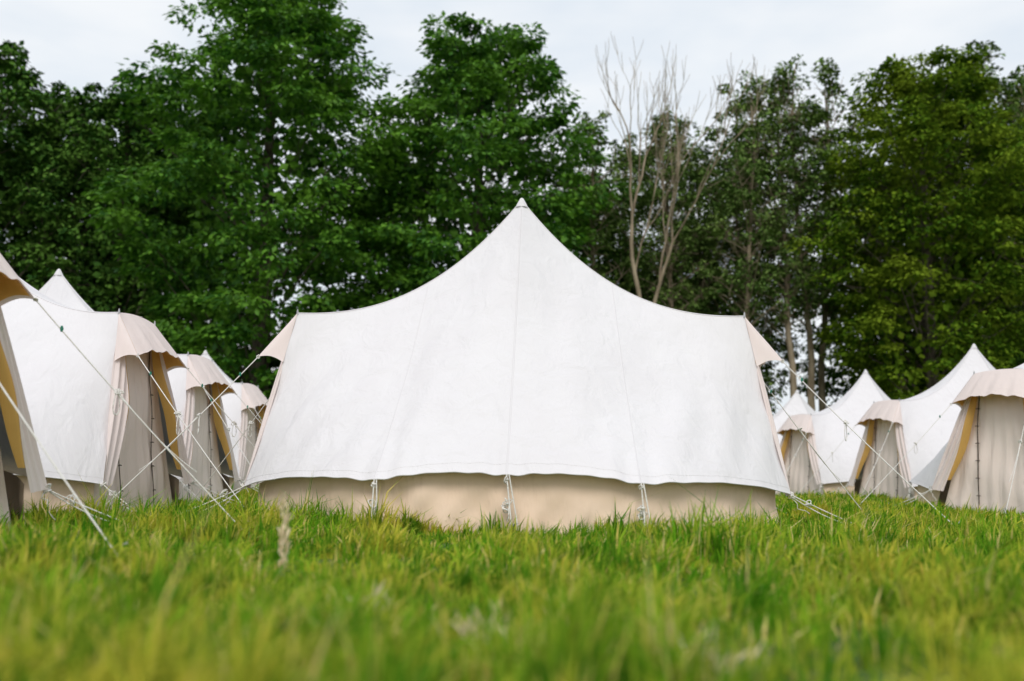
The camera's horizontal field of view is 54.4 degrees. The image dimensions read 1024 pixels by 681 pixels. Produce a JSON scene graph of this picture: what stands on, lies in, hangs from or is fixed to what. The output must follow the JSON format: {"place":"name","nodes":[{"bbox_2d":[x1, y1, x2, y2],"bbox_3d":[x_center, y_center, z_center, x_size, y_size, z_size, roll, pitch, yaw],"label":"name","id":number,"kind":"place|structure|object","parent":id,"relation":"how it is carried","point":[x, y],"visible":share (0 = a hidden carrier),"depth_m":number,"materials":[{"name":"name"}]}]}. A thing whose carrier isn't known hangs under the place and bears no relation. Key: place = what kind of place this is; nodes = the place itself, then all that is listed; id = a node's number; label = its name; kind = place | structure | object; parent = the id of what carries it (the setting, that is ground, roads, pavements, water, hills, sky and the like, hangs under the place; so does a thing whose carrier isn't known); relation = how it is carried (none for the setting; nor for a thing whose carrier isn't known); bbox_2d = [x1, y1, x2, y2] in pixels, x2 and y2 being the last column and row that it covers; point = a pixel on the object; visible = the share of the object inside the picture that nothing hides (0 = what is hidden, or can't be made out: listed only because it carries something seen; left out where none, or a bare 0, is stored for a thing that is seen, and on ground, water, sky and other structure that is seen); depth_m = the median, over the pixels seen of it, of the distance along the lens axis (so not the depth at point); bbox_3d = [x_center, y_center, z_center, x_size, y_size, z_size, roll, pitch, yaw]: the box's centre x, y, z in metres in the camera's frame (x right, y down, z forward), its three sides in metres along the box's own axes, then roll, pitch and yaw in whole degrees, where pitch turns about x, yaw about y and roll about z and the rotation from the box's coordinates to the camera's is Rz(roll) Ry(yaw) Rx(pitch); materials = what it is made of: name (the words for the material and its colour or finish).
{"place":"outdoors","nodes":[
{"label":"outdoors","id":0,"kind":"place"},
{"bbox_2d":[0,0,1023,414],"label":"sky","id":1,"kind":"structure","parent":0,"point":[79,43],"materials":[{"name":"white"}]},
{"bbox_2d":[0,468,1023,680],"bbox_3d":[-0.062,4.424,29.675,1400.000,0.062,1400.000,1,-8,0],"label":"ground","id":2,"kind":"structure","parent":0,"point":[881,675],"depth_m":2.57,"materials":[{"name":"green plant"}]},
{"bbox_2d":[0,145,39,223],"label":"forest tree","id":3,"kind":"object","parent":2,"relation":"on","point":[6,208],"visible":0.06,"depth_m":45.72,"materials":[{"name":"green plant"}]},
{"bbox_2d":[0,39,88,283],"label":"forest tree","id":4,"kind":"object","parent":2,"relation":"on","point":[22,94],"visible":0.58,"depth_m":43.78,"materials":[{"name":"green plant"}]},
{"bbox_2d":[0,80,117,284],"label":"forest tree","id":5,"kind":"object","parent":2,"relation":"on","point":[56,104],"visible":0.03,"depth_m":51.65,"materials":[{"name":"green plant"}]},
{"bbox_2d":[0,82,176,310],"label":"forest tree","id":6,"kind":"object","parent":2,"relation":"on","point":[77,98],"visible":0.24,"depth_m":44.91,"materials":[{"name":"green plant"}]},
{"bbox_2d":[6,71,204,346],"bbox_3d":[-17.803,-2.969,43.815,8.186,18.004,9.284,4,-8,-20],"label":"forest tree","id":7,"kind":"object","parent":2,"relation":"on","point":[126,152],"visible":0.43,"depth_m":43.21,"materials":[{"name":"green plant"}]},
{"bbox_2d":[0,253,249,554],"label":"bell tent","id":8,"kind":"object","parent":2,"relation":"on","point":[19,453],"visible":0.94,"depth_m":6.46,"materials":[{"name":"white fabric"}]},
{"bbox_2d":[0,451,10,529],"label":"door panels","id":9,"kind":"structure","parent":8,"relation":"in","point":[3,495],"depth_m":6.51,"materials":[{"name":"fabric"}]},
{"bbox_2d":[1,277,256,514],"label":"bell tent","id":10,"kind":"object","parent":2,"relation":"on","point":[85,431],"visible":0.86,"depth_m":9.63,"materials":[{"name":"white fabric"}]},
{"bbox_2d":[93,351,172,511],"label":"door panels","id":11,"kind":"structure","parent":10,"relation":"in","point":[135,453],"depth_m":10.24,"materials":[{"name":"fabric"}]},
{"bbox_2d":[62,106,227,323],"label":"forest tree","id":12,"kind":"object","parent":2,"relation":"on","point":[139,213],"depth_m":51.61,"materials":[{"name":"green plant"}]},
{"bbox_2d":[39,269,261,502],"bbox_3d":[-6.492,0.606,13.933,7.656,3.284,4.973,0,-8,6],"label":"bell tent","id":13,"kind":"object","parent":2,"relation":"on","point":[192,398],"visible":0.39,"depth_m":13.82,"materials":[{"name":"white fabric"}]},
{"bbox_2d":[178,384,223,500],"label":"door panels","id":14,"kind":"structure","parent":13,"relation":"in","point":[200,463],"depth_m":13.82,"materials":[{"name":"fabric"}]},
{"bbox_2d":[106,102,304,367],"bbox_3d":[-14.845,-2.755,47.345,10.004,18.668,9.796,8,-10,-43],"label":"forest tree","id":15,"kind":"object","parent":2,"relation":"on","point":[180,224],"visible":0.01,"depth_m":46.80,"materials":[{"name":"green plant"}]},
{"bbox_2d":[201,350,234,382],"bbox_3d":[-7.260,1.851,23.345,7.732,3.284,4.973,0,-8,5],"label":"bell tent","id":16,"kind":"object","parent":2,"relation":"on","point":[207,356],"depth_m":23.47,"materials":[{"name":"white fabric"}]},
{"bbox_2d":[221,382,267,490],"bbox_3d":[-6.920,1.183,18.297,7.541,3.284,4.983,0,-8,6],"label":"bell tent","id":17,"kind":"object","parent":2,"relation":"on","point":[238,411],"visible":0.13,"depth_m":17.55,"materials":[{"name":"white fabric"}]},
{"bbox_2d":[233,407,262,490],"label":"door panels","id":18,"kind":"structure","parent":17,"relation":"in","point":[252,439],"depth_m":18.10,"materials":[{"name":"fabric"}]},
{"bbox_2d":[81,0,428,400],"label":"horse chestnut tree","id":19,"kind":"object","parent":2,"relation":"on","point":[271,30],"visible":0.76,"depth_m":38.73,"materials":[{"name":"green plant"}]},
{"bbox_2d":[301,137,460,309],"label":"forest tree","id":20,"kind":"object","parent":2,"relation":"on","point":[356,282],"visible":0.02,"depth_m":48.86,"materials":[{"name":"green plant"}]},
{"bbox_2d":[310,11,634,310],"bbox_3d":[-1.805,-4.075,41.668,13.397,20.147,13.321,-2,-8,21],"label":"horse chestnut tree","id":21,"kind":"object","parent":2,"relation":"on","point":[479,72],"visible":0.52,"depth_m":40.67,"materials":[{"name":"green plant"}]},
{"bbox_2d":[276,491,774,680],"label":"dry grass stalks","id":22,"kind":"object","parent":2,"relation":"on","point":[283,540],"visible":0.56,"depth_m":2.54,"materials":[{"name":"beige plant"}]},
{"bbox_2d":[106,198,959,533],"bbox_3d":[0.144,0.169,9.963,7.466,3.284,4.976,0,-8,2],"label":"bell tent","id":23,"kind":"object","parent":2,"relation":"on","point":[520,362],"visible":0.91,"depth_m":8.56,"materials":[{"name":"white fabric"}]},
{"bbox_2d":[239,321,949,414],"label":"undergrowth","id":24,"kind":"object","parent":2,"relation":"on","point":[836,399],"depth_m":45.44,"materials":[{"name":"green plant"}]},
{"bbox_2d":[537,110,654,299],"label":"ash tree","id":25,"kind":"object","parent":2,"relation":"on","point":[602,230],"visible":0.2,"depth_m":45.72,"materials":[{"name":"green plant"}]},
{"bbox_2d":[551,169,640,292],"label":"forest tree","id":26,"kind":"object","parent":2,"relation":"on","point":[609,255],"visible":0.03,"depth_m":49.02,"materials":[{"name":"green plant"}]},
{"bbox_2d":[600,241,665,299],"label":"forest tree","id":27,"kind":"object","parent":2,"relation":"on","point":[631,269],"depth_m":53.21,"materials":[{"name":"green plant"}]},
{"bbox_2d":[598,132,695,305],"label":"ash tree","id":28,"kind":"object","parent":2,"relation":"on","point":[624,151],"visible":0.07,"depth_m":52.37,"materials":[{"name":"green plant"}]},
{"bbox_2d":[604,105,734,312],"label":"ash tree","id":29,"kind":"object","parent":2,"relation":"on","point":[682,286],"visible":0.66,"depth_m":44.89,"materials":[{"name":"green plant"}]},
{"bbox_2d":[595,112,762,330],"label":"ash tree","id":30,"kind":"object","parent":2,"relation":"on","point":[673,140],"visible":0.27,"depth_m":47.62,"materials":[{"name":"green plant"}]},
{"bbox_2d":[595,35,768,302],"bbox_3d":[6.764,-3.640,39.926,6.626,19.174,3.976,-6,-10,43],"label":"bare tree","id":31,"kind":"object","parent":2,"relation":"on","point":[678,157],"visible":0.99,"depth_m":41.05,"materials":[{"name":"brown plant"}]},
{"bbox_2d":[641,229,727,312],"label":"forest tree","id":32,"kind":"object","parent":2,"relation":"on","point":[683,273],"depth_m":54.44,"materials":[{"name":"green plant"}]},
{"bbox_2d":[649,155,775,371],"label":"ash tree","id":33,"kind":"object","parent":2,"relation":"on","point":[766,365],"visible":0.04,"depth_m":50.44,"materials":[{"name":"green plant"}]},
{"bbox_2d":[658,81,825,411],"bbox_3d":[10.658,-2.798,47.109,7.623,19.322,8.268,-1,-8,10],"label":"ash tree","id":34,"kind":"object","parent":2,"relation":"on","point":[764,334],"visible":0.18,"depth_m":46.72,"materials":[{"name":"green plant"}]},
{"bbox_2d":[692,69,813,327],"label":"ash tree","id":35,"kind":"object","parent":2,"relation":"on","point":[743,195],"visible":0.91,"depth_m":43.41,"materials":[{"name":"green plant"}]},
{"bbox_2d":[688,147,830,406],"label":"ash tree","id":36,"kind":"object","parent":2,"relation":"on","point":[796,356],"visible":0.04,"depth_m":52.32,"materials":[{"name":"green plant"}]},
{"bbox_2d":[708,68,858,398],"bbox_3d":[12.243,-2.998,44.306,6.994,19.074,5.403,0,-8,8],"label":"ash tree","id":37,"kind":"object","parent":2,"relation":"on","point":[785,316],"visible":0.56,"depth_m":43.88,"materials":[{"name":"green plant"}]},
{"bbox_2d":[773,390,815,443],"bbox_3d":[9.115,3.216,31.855,7.676,3.284,4.976,4,-8,-20],"label":"bell tent","id":38,"kind":"object","parent":2,"relation":"on","point":[796,404],"visible":0.05,"depth_m":31.65,"materials":[{"name":"white fabric"}]},
{"bbox_2d":[740,54,868,411],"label":"ash tree","id":39,"kind":"object","parent":2,"relation":"on","point":[818,302],"visible":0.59,"depth_m":44.12,"materials":[{"name":"green plant"}]},
{"bbox_2d":[744,57,911,410],"bbox_3d":[14.592,-3.468,46.400,7.565,20.631,5.844,2,-8,-6],"label":"ash tree","id":40,"kind":"object","parent":2,"relation":"on","point":[829,91],"visible":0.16,"depth_m":46.70,"materials":[{"name":"green plant"}]},
{"bbox_2d":[775,369,890,494],"bbox_3d":[9.079,2.368,25.509,7.554,3.284,4.977,4,-8,-24],"label":"bell tent","id":41,"kind":"object","parent":2,"relation":"on","point":[823,432],"visible":0.26,"depth_m":24.39,"materials":[{"name":"white fabric"}]},
{"bbox_2d":[775,429,823,494],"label":"door panels","id":42,"kind":"structure","parent":41,"relation":"in","point":[799,469],"depth_m":24.58,"materials":[{"name":"fabric"}]},
{"bbox_2d":[785,155,918,403],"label":"forest tree","id":43,"kind":"object","parent":2,"relation":"on","point":[830,373],"visible":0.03,"depth_m":55.04,"materials":[{"name":"green plant"}]},
{"bbox_2d":[794,344,995,499],"bbox_3d":[9.614,1.694,20.397,7.514,3.284,4.973,3,-8,-16],"label":"bell tent","id":44,"kind":"object","parent":2,"relation":"on","point":[894,430],"visible":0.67,"depth_m":19.60,"materials":[{"name":"white fabric"}]},
{"bbox_2d":[859,416,914,499],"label":"door panels","id":45,"kind":"structure","parent":44,"relation":"in","point":[889,452],"depth_m":19.78,"materials":[{"name":"fabric"}]},
{"bbox_2d":[783,44,1023,399],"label":"lime tree","id":46,"kind":"object","parent":2,"relation":"on","point":[962,114],"visible":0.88,"depth_m":41.40,"materials":[{"name":"green plant"}]},
{"bbox_2d":[828,72,1000,391],"bbox_3d":[21.072,-3.193,51.165,9.187,21.469,8.470,7,-10,-41],"label":"ash tree","id":47,"kind":"object","parent":2,"relation":"on","point":[919,255],"visible":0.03,"depth_m":50.48,"materials":[{"name":"green plant"}]},
{"bbox_2d":[851,137,997,378],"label":"forest tree","id":48,"kind":"object","parent":2,"relation":"on","point":[909,288],"visible":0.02,"depth_m":51.40,"materials":[{"name":"green plant"}]},
{"bbox_2d":[861,363,1023,514],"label":"bell tent","id":49,"kind":"object","parent":2,"relation":"on","point":[979,457],"visible":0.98,"depth_m":14.09,"materials":[{"name":"white fabric"}]},
{"bbox_2d":[945,394,1023,514],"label":"door panels","id":50,"kind":"structure","parent":49,"relation":"in","point":[1000,417],"depth_m":13.99,"materials":[{"name":"fabric"}]},
{"bbox_2d":[886,39,1023,373],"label":"ash tree","id":51,"kind":"object","parent":2,"relation":"on","point":[1003,89],"visible":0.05,"depth_m":47.73,"materials":[{"name":"green plant"}]},
{"bbox_2d":[941,65,1023,360],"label":"ash tree","id":52,"kind":"object","parent":2,"relation":"on","point":[1018,69],"visible":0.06,"depth_m":48.32,"materials":[{"name":"green plant"}]},
{"bbox_2d":[955,74,1023,331],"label":"ash tree","id":53,"kind":"object","parent":2,"relation":"on","point":[1020,115],"visible":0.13,"depth_m":43.57,"materials":[{"name":"green plant"}]},
{"bbox_2d":[960,191,1023,369],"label":"forest tree","id":54,"kind":"object","parent":2,"relation":"on","point":[1015,357],"visible":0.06,"depth_m":45.16,"materials":[{"name":"green plant"}]}
]}

